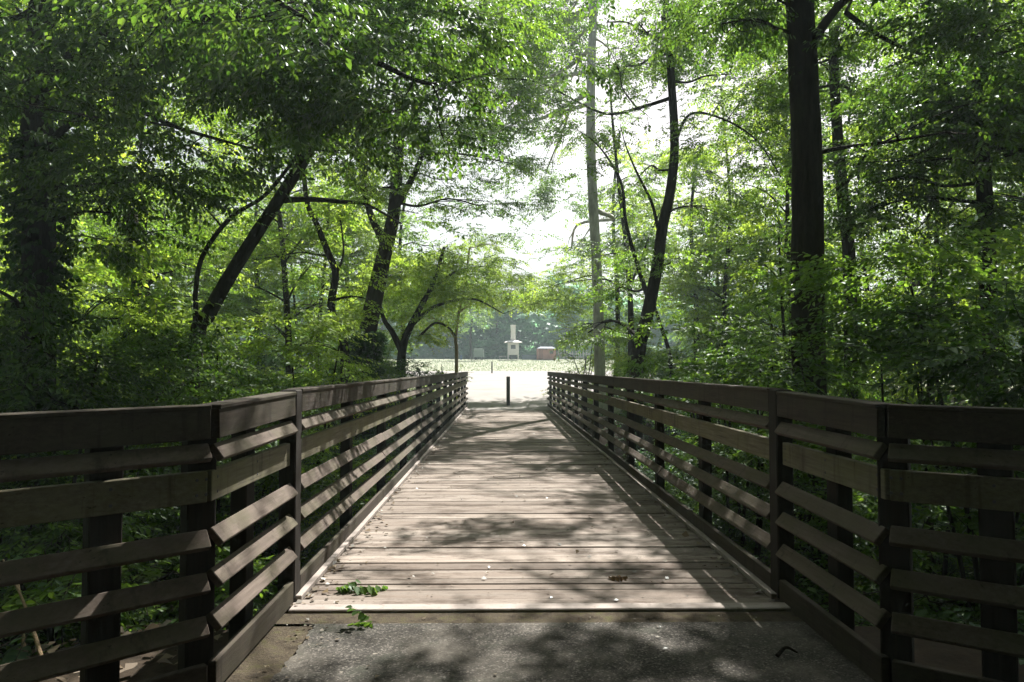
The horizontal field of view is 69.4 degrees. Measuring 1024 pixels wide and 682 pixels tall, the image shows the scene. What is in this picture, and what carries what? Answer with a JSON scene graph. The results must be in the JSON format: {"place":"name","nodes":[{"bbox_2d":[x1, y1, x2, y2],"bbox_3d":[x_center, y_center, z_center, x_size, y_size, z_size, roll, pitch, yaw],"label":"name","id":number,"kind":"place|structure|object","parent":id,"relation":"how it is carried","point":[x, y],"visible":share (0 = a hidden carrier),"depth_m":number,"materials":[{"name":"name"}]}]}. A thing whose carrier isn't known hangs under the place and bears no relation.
{"place":"outdoors","nodes":[
{"label":"outdoors","id":0,"kind":"place"},
{"bbox_2d":[3,0,1022,346],"label":"sky","id":1,"kind":"structure","parent":0,"point":[556,225],"materials":[{"name":"white"}]},
{"bbox_2d":[13,359,1023,681],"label":"ground","id":2,"kind":"structure","parent":0,"point":[949,657],"depth_m":4.18,"materials":[{"name":"beige soil"}]},
{"bbox_2d":[0,238,112,453],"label":"sapling","id":3,"kind":"object","parent":2,"relation":"on","point":[81,289],"visible":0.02,"depth_m":18.77,"materials":[{"name":"green plant"}]},
{"bbox_2d":[0,148,119,356],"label":"light tree","id":4,"kind":"object","parent":2,"relation":"on","point":[104,288],"visible":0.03,"depth_m":29.62,"materials":[{"name":"green plant"}]},
{"bbox_2d":[0,0,134,360],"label":"light tree","id":5,"kind":"object","parent":2,"relation":"on","point":[91,286],"visible":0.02,"depth_m":25.65,"materials":[{"name":"green plant"}]},
{"bbox_2d":[0,3,157,458],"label":"light tree","id":6,"kind":"object","parent":2,"relation":"on","point":[84,298],"visible":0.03,"depth_m":21.22,"materials":[{"name":"green plant"}]},
{"bbox_2d":[0,620,228,681],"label":"woodland litter","id":7,"kind":"object","parent":2,"relation":"on","point":[162,659],"visible":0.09,"depth_m":4.15,"materials":[{"name":"brown plant"}]},
{"bbox_2d":[3,559,42,655],"bbox_3d":[-2.838,1.551,4.296,0.030,0.319,1.303,2,-3,-42],"label":"fallen stick","id":8,"kind":"object","parent":7,"relation":"on","point":[37,643],"visible":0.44,"depth_m":4.03,"materials":[{"name":"brown wood"}]},
{"bbox_2d":[0,339,230,656],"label":"dark shrub","id":9,"kind":"object","parent":2,"relation":"on","point":[76,391],"visible":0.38,"depth_m":8.15,"materials":[{"name":"green plant"}]},
{"bbox_2d":[0,0,244,459],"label":"light tree","id":10,"kind":"object","parent":2,"relation":"on","point":[155,303],"visible":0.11,"depth_m":13.96,"materials":[{"name":"green plant"}]},
{"bbox_2d":[0,164,252,529],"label":"sapling","id":11,"kind":"object","parent":2,"relation":"on","point":[104,232],"visible":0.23,"depth_m":17.24,"materials":[{"name":"green plant"}]},
{"bbox_2d":[0,513,277,657],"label":"creek shrub","id":12,"kind":"object","parent":2,"relation":"on","point":[14,602],"visible":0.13,"depth_m":5.57,"materials":[{"name":"green plant"}]},
{"bbox_2d":[58,14,259,388],"bbox_3d":[-11.150,-2.905,22.178,6.920,15.784,6.076,1,-2,-16],"label":"light tree","id":13,"kind":"object","parent":2,"relation":"on","point":[164,281],"visible":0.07,"depth_m":22.81,"materials":[{"name":"green plant"}]},
{"bbox_2d":[0,317,318,655],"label":"dark shrub","id":14,"kind":"object","parent":2,"relation":"on","point":[168,401],"visible":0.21,"depth_m":9.68,"materials":[{"name":"green plant"}]},
{"bbox_2d":[58,296,265,522],"bbox_3d":[-8.373,1.777,16.445,5.970,5.581,4.766,-1,-2,31],"label":"speckled shrub","id":15,"kind":"object","parent":2,"relation":"on","point":[179,325],"visible":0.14,"depth_m":16.07,"materials":[{"name":"green plant"}]},
{"bbox_2d":[71,184,270,398],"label":"sapling","id":16,"kind":"object","parent":2,"relation":"on","point":[172,278],"visible":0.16,"depth_m":26.73,"materials":[{"name":"green plant"}]},
{"bbox_2d":[65,472,277,627],"bbox_3d":[-6.158,3.207,12.134,4.912,3.223,3.526,-1,-2,26],"label":"shaded bush","id":17,"kind":"object","parent":2,"relation":"on","point":[271,551],"visible":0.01,"depth_m":11.78,"materials":[{"name":"green plant"}]},
{"bbox_2d":[70,164,276,334],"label":"backlit tree","id":18,"kind":"object","parent":2,"relation":"on","point":[224,310],"visible":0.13,"depth_m":32.66,"materials":[{"name":"green plant"}]},
{"bbox_2d":[0,316,375,625],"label":"speckled shrub","id":19,"kind":"object","parent":2,"relation":"on","point":[305,495],"visible":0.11,"depth_m":11.06,"materials":[{"name":"green plant"}]},
{"bbox_2d":[152,95,280,301],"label":"tall tree","id":20,"kind":"object","parent":2,"relation":"on","point":[206,143],"visible":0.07,"depth_m":41.94,"materials":[{"name":"green plant"}]},
{"bbox_2d":[154,110,293,326],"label":"tall tree","id":21,"kind":"object","parent":2,"relation":"on","point":[229,163],"visible":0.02,"depth_m":39.20,"materials":[{"name":"green plant"}]},
{"bbox_2d":[77,381,375,624],"bbox_3d":[-4.519,2.553,11.681,4.612,3.853,4.080,2,-3,-43],"label":"upright bush","id":22,"kind":"object","parent":2,"relation":"on","point":[275,480],"visible":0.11,"depth_m":11.39,"materials":[{"name":"green plant"}]},
{"bbox_2d":[173,159,325,352],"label":"backlit tree","id":23,"kind":"object","parent":2,"relation":"on","point":[251,265],"visible":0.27,"depth_m":35.54,"materials":[{"name":"green plant"}]},
{"bbox_2d":[206,365,292,397],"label":"bright bush","id":24,"kind":"object","parent":2,"relation":"on","point":[268,371],"visible":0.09,"depth_m":26.80,"materials":[{"name":"green plant"}]},
{"bbox_2d":[156,55,366,386],"bbox_3d":[-8.816,-3.655,27.289,7.122,14.111,7.661,-2,-3,39],"label":"tall tree","id":25,"kind":"object","parent":2,"relation":"on","point":[300,280],"visible":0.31,"depth_m":27.54,"materials":[{"name":"green plant"}]},
{"bbox_2d":[221,337,310,394],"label":"shaded bush","id":26,"kind":"object","parent":2,"relation":"on","point":[270,362],"visible":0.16,"depth_m":30.48,"materials":[{"name":"green plant"}]},
{"bbox_2d":[224,626,312,681],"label":"verge","id":27,"kind":"structure","parent":2,"relation":"on","point":[272,647],"depth_m":3.91,"materials":[{"name":"soil"}]},
{"bbox_2d":[215,198,333,365],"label":"sapling","id":28,"kind":"object","parent":2,"relation":"on","point":[248,210],"visible":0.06,"depth_m":40.29,"materials":[{"name":"green plant"}]},
{"bbox_2d":[222,467,335,581],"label":"shaded bush","id":29,"kind":"object","parent":2,"relation":"on","point":[259,528],"visible":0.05,"depth_m":13.25,"materials":[{"name":"green plant"}]},
{"bbox_2d":[235,204,354,366],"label":"sapling","id":30,"kind":"object","parent":2,"relation":"on","point":[275,292],"visible":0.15,"depth_m":36.56,"materials":[{"name":"green plant"}]},
{"bbox_2d":[174,105,424,498],"bbox_3d":[-5.664,-1.470,20.658,6.287,12.455,4.906,0,-2,-1],"label":"crooked tree","id":31,"kind":"object","parent":2,"relation":"on","point":[334,266],"visible":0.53,"depth_m":20.00,"materials":[{"name":"green plant"}]},
{"bbox_2d":[184,298,429,557],"bbox_3d":[-3.693,1.815,14.349,4.905,5.469,6.208,-1,-2,26],"label":"speckled shrub","id":32,"kind":"object","parent":2,"relation":"on","point":[324,327],"visible":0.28,"depth_m":13.21,"materials":[{"name":"green plant"}]},
{"bbox_2d":[256,366,376,482],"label":"upright bush","id":33,"kind":"object","parent":2,"relation":"on","point":[296,370],"visible":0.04,"depth_m":22.65,"materials":[{"name":"green plant"}]},
{"bbox_2d":[0,0,635,644],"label":"ivy clad tree","id":34,"kind":"object","parent":2,"relation":"on","point":[296,60],"visible":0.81,"depth_m":9.34,"materials":[{"name":"green plant"}]},
{"bbox_2d":[75,0,566,532],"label":"leaning tree","id":35,"kind":"object","parent":2,"relation":"on","point":[235,266],"visible":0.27,"depth_m":15.00,"materials":[{"name":"green plant"}]},
{"bbox_2d":[250,141,405,374],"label":"light tree","id":36,"kind":"object","parent":2,"relation":"on","point":[269,265],"visible":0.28,"depth_m":31.06,"materials":[{"name":"green plant"}]},
{"bbox_2d":[268,149,408,340],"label":"backlit tree","id":37,"kind":"object","parent":2,"relation":"on","point":[357,234],"visible":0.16,"depth_m":37.33,"materials":[{"name":"green plant"}]},
{"bbox_2d":[308,440,415,507],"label":"shaded bush","id":38,"kind":"object","parent":2,"relation":"on","point":[390,454],"visible":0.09,"depth_m":20.05,"materials":[{"name":"green plant"}]},
{"bbox_2d":[313,355,411,453],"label":"upright bush","id":39,"kind":"object","parent":2,"relation":"on","point":[395,373],"visible":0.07,"depth_m":24.14,"materials":[{"name":"green plant"}]},
{"bbox_2d":[301,424,424,500],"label":"shaded bush","id":40,"kind":"object","parent":2,"relation":"on","point":[388,441],"visible":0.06,"depth_m":21.94,"materials":[{"name":"green plant"}]},
{"bbox_2d":[323,335,442,436],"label":"shaded bush","id":41,"kind":"object","parent":2,"relation":"on","point":[402,367],"visible":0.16,"depth_m":25.87,"materials":[{"name":"green plant"}]},
{"bbox_2d":[337,297,433,358],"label":"tree","id":42,"kind":"object","parent":2,"relation":"on","point":[418,352],"visible":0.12,"depth_m":106.97,"materials":[{"name":"green plant"}]},
{"bbox_2d":[314,196,493,355],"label":"backlit tree","id":43,"kind":"object","parent":2,"relation":"on","point":[401,232],"visible":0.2,"depth_m":36.46,"materials":[{"name":"green plant"}]},
{"bbox_2d":[280,0,590,455],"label":"thick ivy tree","id":44,"kind":"object","parent":2,"relation":"on","point":[368,349],"visible":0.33,"depth_m":24.14,"materials":[{"name":"green plant"}]},
{"bbox_2d":[399,315,474,358],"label":"tree","id":45,"kind":"object","parent":2,"relation":"on","point":[443,354],"visible":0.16,"depth_m":109.98,"materials":[{"name":"green plant"}]},
{"bbox_2d":[321,243,604,420],"bbox_3d":[-1.634,-0.325,28.742,11.402,6.681,4.852,1,-2,-30],"label":"arching tree","id":46,"kind":"object","parent":2,"relation":"on","point":[434,280],"visible":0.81,"depth_m":27.78,"materials":[{"name":"green plant"}]},
{"bbox_2d":[435,312,498,358],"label":"tree","id":47,"kind":"object","parent":2,"relation":"on","point":[480,332],"visible":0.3,"depth_m":110.48,"materials":[{"name":"green plant"}]},
{"bbox_2d":[447,309,496,359],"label":"tree","id":48,"kind":"object","parent":2,"relation":"on","point":[472,321],"visible":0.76,"depth_m":91.97,"materials":[{"name":"green plant"}]},
{"bbox_2d":[395,227,586,372],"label":"young lime tree","id":49,"kind":"object","parent":2,"relation":"on","point":[479,245],"visible":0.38,"depth_m":32.83,"materials":[{"name":"green plant"}]},
{"bbox_2d":[459,292,536,358],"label":"tree","id":50,"kind":"object","parent":2,"relation":"on","point":[498,331],"visible":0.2,"depth_m":109.62,"materials":[{"name":"green plant"}]},
{"bbox_2d":[0,372,1023,681],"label":"footbridge","id":51,"kind":"object","parent":2,"relation":"on","point":[452,548],"visible":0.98,"depth_m":4.42,"materials":[{"name":"brown wood"}]},
{"bbox_2d":[354,585,387,594],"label":"fallen sprig","id":52,"kind":"object","parent":51,"relation":"on","point":[364,590],"visible":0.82,"depth_m":4.92,"materials":[{"name":"green plant"}]},
{"bbox_2d":[291,411,779,605],"bbox_3d":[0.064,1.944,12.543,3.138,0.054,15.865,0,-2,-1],"label":"deck litter","id":53,"kind":"object","parent":51,"relation":"on","point":[684,534],"visible":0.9,"depth_m":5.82,"materials":[{"name":"brown plant"}]},
{"bbox_2d":[275,611,802,623],"bbox_3d":[0.188,1.665,4.457,3.220,0.001,0.185,0,-2,-1],"label":"sill strip","id":54,"kind":"object","parent":51,"relation":"on","point":[564,617],"visible":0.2,"depth_m":4.46,"materials":[{"name":"wood"}]},
{"bbox_2d":[0,395,1023,664],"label":"ground cover","id":55,"kind":"object","parent":2,"relation":"on","point":[10,655],"visible":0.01,"depth_m":4.48,"materials":[{"name":"green plant"}]},
{"bbox_2d":[652,403,862,556],"bbox_3d":[4.739,2.773,14.605,4.053,3.603,4.581,2,-3,-37],"label":"upright bush","id":56,"kind":"object","parent":55,"relation":"on","point":[715,421],"visible":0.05,"depth_m":14.80,"materials":[{"name":"green plant"}]},
{"bbox_2d":[744,349,890,472],"bbox_3d":[7.038,2.398,17.494,3.468,4.511,3.068,-1,-2,27],"label":"upright bush","id":57,"kind":"object","parent":55,"relation":"on","point":[859,391],"visible":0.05,"depth_m":17.46,"materials":[{"name":"green plant"}]},
{"bbox_2d":[832,357,925,403],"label":"upright bush","id":58,"kind":"object","parent":55,"relation":"on","point":[860,370],"visible":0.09,"depth_m":26.87,"materials":[{"name":"green plant"}]},
{"bbox_2d":[504,325,521,359],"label":"kiosk","id":59,"kind":"object","parent":2,"relation":"on","point":[513,347],"visible":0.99,"depth_m":94.31,"materials":[{"name":"white paint"}]},
{"bbox_2d":[470,295,564,358],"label":"tree","id":60,"kind":"object","parent":2,"relation":"on","point":[490,342],"visible":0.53,"depth_m":106.42,"materials":[{"name":"green plant"}]},
{"bbox_2d":[536,347,555,359],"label":"board shed","id":61,"kind":"structure","parent":2,"relation":"on","point":[545,353],"depth_m":94.22,"materials":[{"name":"wood"}]},
{"bbox_2d":[417,0,707,416],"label":"pale tree","id":62,"kind":"object","parent":2,"relation":"on","point":[593,220],"visible":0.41,"depth_m":32.53,"materials":[{"name":"green plant"}]},
{"bbox_2d":[532,270,592,358],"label":"tree","id":63,"kind":"object","parent":2,"relation":"on","point":[547,334],"visible":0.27,"depth_m":110.66,"materials":[{"name":"green plant"}]},
{"bbox_2d":[540,338,630,407],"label":"round shrub","id":64,"kind":"object","parent":2,"relation":"on","point":[583,371],"visible":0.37,"depth_m":29.64,"materials":[{"name":"green plant"}]},
{"bbox_2d":[503,40,704,411],"bbox_3d":[3.502,-4.737,30.856,8.815,15.390,4.415,-1,-2,18],"label":"slim understory tree","id":65,"kind":"object","parent":2,"relation":"on","point":[563,275],"visible":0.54,"depth_m":30.34,"materials":[{"name":"green plant"}]},
{"bbox_2d":[386,0,828,471],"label":"forked leaning tree","id":66,"kind":"object","parent":2,"relation":"on","point":[670,74],"visible":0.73,"depth_m":20.87,"materials":[{"name":"green plant"}]},
{"bbox_2d":[579,297,669,358],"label":"tree","id":67,"kind":"object","parent":2,"relation":"on","point":[639,306],"visible":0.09,"depth_m":106.06,"materials":[{"name":"green plant"}]},
{"bbox_2d":[592,309,662,389],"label":"upright bush","id":68,"kind":"object","parent":2,"relation":"on","point":[622,338],"visible":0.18,"depth_m":34.40,"materials":[{"name":"green plant"}]},
{"bbox_2d":[561,101,700,389],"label":"backlit tree","id":69,"kind":"object","parent":2,"relation":"on","point":[640,246],"visible":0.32,"depth_m":37.71,"materials":[{"name":"green plant"}]},
{"bbox_2d":[588,350,677,425],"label":"leafy bush","id":70,"kind":"object","parent":2,"relation":"on","point":[624,412],"visible":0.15,"depth_m":27.28,"materials":[{"name":"green plant"}]},
{"bbox_2d":[384,359,889,413],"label":"field grass","id":71,"kind":"structure","parent":2,"relation":"on","point":[487,363],"depth_m":74.57,"materials":[{"name":"green plant"}]},
{"bbox_2d":[593,347,686,395],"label":"bright bush","id":72,"kind":"object","parent":2,"relation":"on","point":[652,354],"visible":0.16,"depth_m":32.24,"materials":[{"name":"green plant"}]},
{"bbox_2d":[622,293,714,356],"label":"tree","id":73,"kind":"object","parent":2,"relation":"on","point":[670,339],"visible":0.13,"depth_m":106.91,"materials":[{"name":"green plant"}]},
{"bbox_2d":[635,432,720,509],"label":"shaded bush","id":74,"kind":"object","parent":2,"relation":"on","point":[653,472],"visible":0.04,"depth_m":16.69,"materials":[{"name":"green plant"}]},
{"bbox_2d":[664,305,731,373],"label":"upright bush","id":75,"kind":"object","parent":2,"relation":"on","point":[690,341],"visible":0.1,"depth_m":35.77,"materials":[{"name":"green plant"}]},
{"bbox_2d":[627,131,786,357],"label":"backlit tree","id":76,"kind":"object","parent":2,"relation":"on","point":[695,298],"visible":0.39,"depth_m":34.72,"materials":[{"name":"green plant"}]},
{"bbox_2d":[646,196,770,355],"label":"sapling","id":77,"kind":"object","parent":2,"relation":"on","point":[674,338],"visible":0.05,"depth_m":40.42,"materials":[{"name":"green plant"}]},
{"bbox_2d":[659,67,789,349],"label":"light tree","id":78,"kind":"object","parent":2,"relation":"on","point":[695,176],"visible":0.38,"depth_m":32.63,"materials":[{"name":"green plant"}]},
{"bbox_2d":[664,206,787,366],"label":"sapling","id":79,"kind":"object","parent":2,"relation":"on","point":[698,232],"visible":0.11,"depth_m":35.51,"materials":[{"name":"green plant"}]},
{"bbox_2d":[600,302,864,565],"bbox_3d":[4.340,1.951,14.592,5.609,5.195,6.078,0,-2,-1],"label":"round shrub","id":80,"kind":"object","parent":2,"relation":"on","point":[650,363],"visible":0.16,"depth_m":13.46,"materials":[{"name":"green plant"}]},
{"bbox_2d":[598,343,868,623],"bbox_3d":[3.422,2.198,10.957,3.917,4.431,4.572,0,-2,-1],"label":"round shrub","id":81,"kind":"object","parent":2,"relation":"on","point":[732,532],"visible":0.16,"depth_m":10.91,"materials":[{"name":"green plant"}]},
{"bbox_2d":[543,0,1023,604],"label":"straight dark tree","id":82,"kind":"object","parent":2,"relation":"on","point":[797,32],"visible":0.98,"depth_m":11.49,"materials":[{"name":"green plant"}]},
{"bbox_2d":[718,73,852,306],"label":"tall tree","id":83,"kind":"object","parent":2,"relation":"on","point":[767,179],"visible":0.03,"depth_m":40.95,"materials":[{"name":"green plant"}]},
{"bbox_2d":[704,180,871,361],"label":"sapling","id":84,"kind":"object","parent":2,"relation":"on","point":[773,239],"visible":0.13,"depth_m":33.16,"materials":[{"name":"green plant"}]},
{"bbox_2d":[698,10,893,351],"bbox_3d":[10.625,-5.175,28.344,7.181,17.481,6.676,2,-3,-38],"label":"tall tree","id":85,"kind":"object","parent":2,"relation":"on","point":[732,136],"visible":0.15,"depth_m":28.50,"materials":[{"name":"green plant"}]},
{"bbox_2d":[710,6,889,366],"bbox_3d":[9.647,-3.636,24.654,6.147,15.438,7.000,-1,-2,19],"label":"light tree","id":86,"kind":"object","parent":2,"relation":"on","point":[747,231],"visible":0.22,"depth_m":24.78,"materials":[{"name":"green plant"}]},
{"bbox_2d":[691,216,922,444],"bbox_3d":[8.621,0.513,21.403,6.638,8.827,6.374,0,-2,-3],"label":"sapling","id":87,"kind":"object","parent":2,"relation":"on","point":[754,298],"visible":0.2,"depth_m":21.06,"materials":[{"name":"green plant"}]},
{"bbox_2d":[656,272,1023,634],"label":"layered shrub","id":88,"kind":"object","parent":2,"relation":"on","point":[973,363],"visible":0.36,"depth_m":7.57,"materials":[{"name":"green plant"}]},
{"bbox_2d":[766,75,913,324],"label":"tall tree","id":89,"kind":"object","parent":2,"relation":"on","point":[885,235],"visible":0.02,"depth_m":37.68,"materials":[{"name":"green plant"}]},
{"bbox_2d":[673,212,1023,631],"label":"layered shrub","id":90,"kind":"object","parent":2,"relation":"on","point":[941,258],"visible":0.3,"depth_m":8.63,"materials":[{"name":"green plant"}]},
{"bbox_2d":[764,133,963,372],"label":"light tree","id":91,"kind":"object","parent":2,"relation":"on","point":[837,243],"visible":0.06,"depth_m":31.17,"materials":[{"name":"green plant"}]},
{"bbox_2d":[712,0,1020,495],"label":"slender dark tree","id":92,"kind":"object","parent":2,"relation":"on","point":[851,55],"visible":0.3,"depth_m":18.26,"materials":[{"name":"green plant"}]},
{"bbox_2d":[761,0,1023,406],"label":"shaded tree","id":93,"kind":"object","parent":2,"relation":"on","point":[940,94],"visible":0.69,"depth_m":13.28,"materials":[{"name":"green plant"}]},
{"bbox_2d":[840,125,975,401],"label":"light tree","id":94,"kind":"object","parent":2,"relation":"on","point":[908,241],"visible":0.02,"depth_m":34.02,"materials":[{"name":"green plant"}]},
{"bbox_2d":[795,496,1023,625],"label":"shaded bush","id":95,"kind":"object","parent":2,"relation":"on","point":[938,559],"visible":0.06,"depth_m":10.17,"materials":[{"name":"green plant"}]},
{"bbox_2d":[825,0,1022,404],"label":"tall tree","id":96,"kind":"object","parent":2,"relation":"on","point":[926,291],"visible":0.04,"depth_m":26.78,"materials":[{"name":"green plant"}]},
{"bbox_2d":[840,0,1023,405],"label":"light tree","id":97,"kind":"object","parent":2,"relation":"on","point":[935,229],"visible":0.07,"depth_m":22.20,"materials":[{"name":"green plant"}]},
{"bbox_2d":[896,190,1023,397],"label":"sapling","id":98,"kind":"object","parent":2,"relation":"on","point":[1002,286],"visible":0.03,"depth_m":31.83,"materials":[{"name":"green plant"}]},
{"bbox_2d":[912,1,1023,407],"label":"tall tree","id":99,"kind":"object","parent":2,"relation":"on","point":[1008,198],"visible":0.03,"depth_m":24.94,"materials":[{"name":"green plant"}]},
{"bbox_2d":[922,0,1023,405],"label":"light tree","id":100,"kind":"object","parent":2,"relation":"on","point":[1001,194],"visible":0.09,"depth_m":17.54,"materials":[{"name":"green plant"}]},
{"bbox_2d":[940,0,1023,328],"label":"tall tree","id":101,"kind":"object","parent":2,"relation":"on","point":[1010,161],"visible":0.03,"depth_m":24.48,"materials":[{"name":"green plant"}]},
{"bbox_2d":[269,621,875,681],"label":"path","id":102,"kind":"structure","parent":0,"point":[539,652],"depth_m":3.88,"materials":[{"name":"grey asphalt"}]},
{"bbox_2d":[345,605,375,627],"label":"fallen sprig","id":103,"kind":"object","parent":102,"relation":"on","point":[362,617],"visible":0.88,"depth_m":4.30,"materials":[{"name":"green plant"}]},
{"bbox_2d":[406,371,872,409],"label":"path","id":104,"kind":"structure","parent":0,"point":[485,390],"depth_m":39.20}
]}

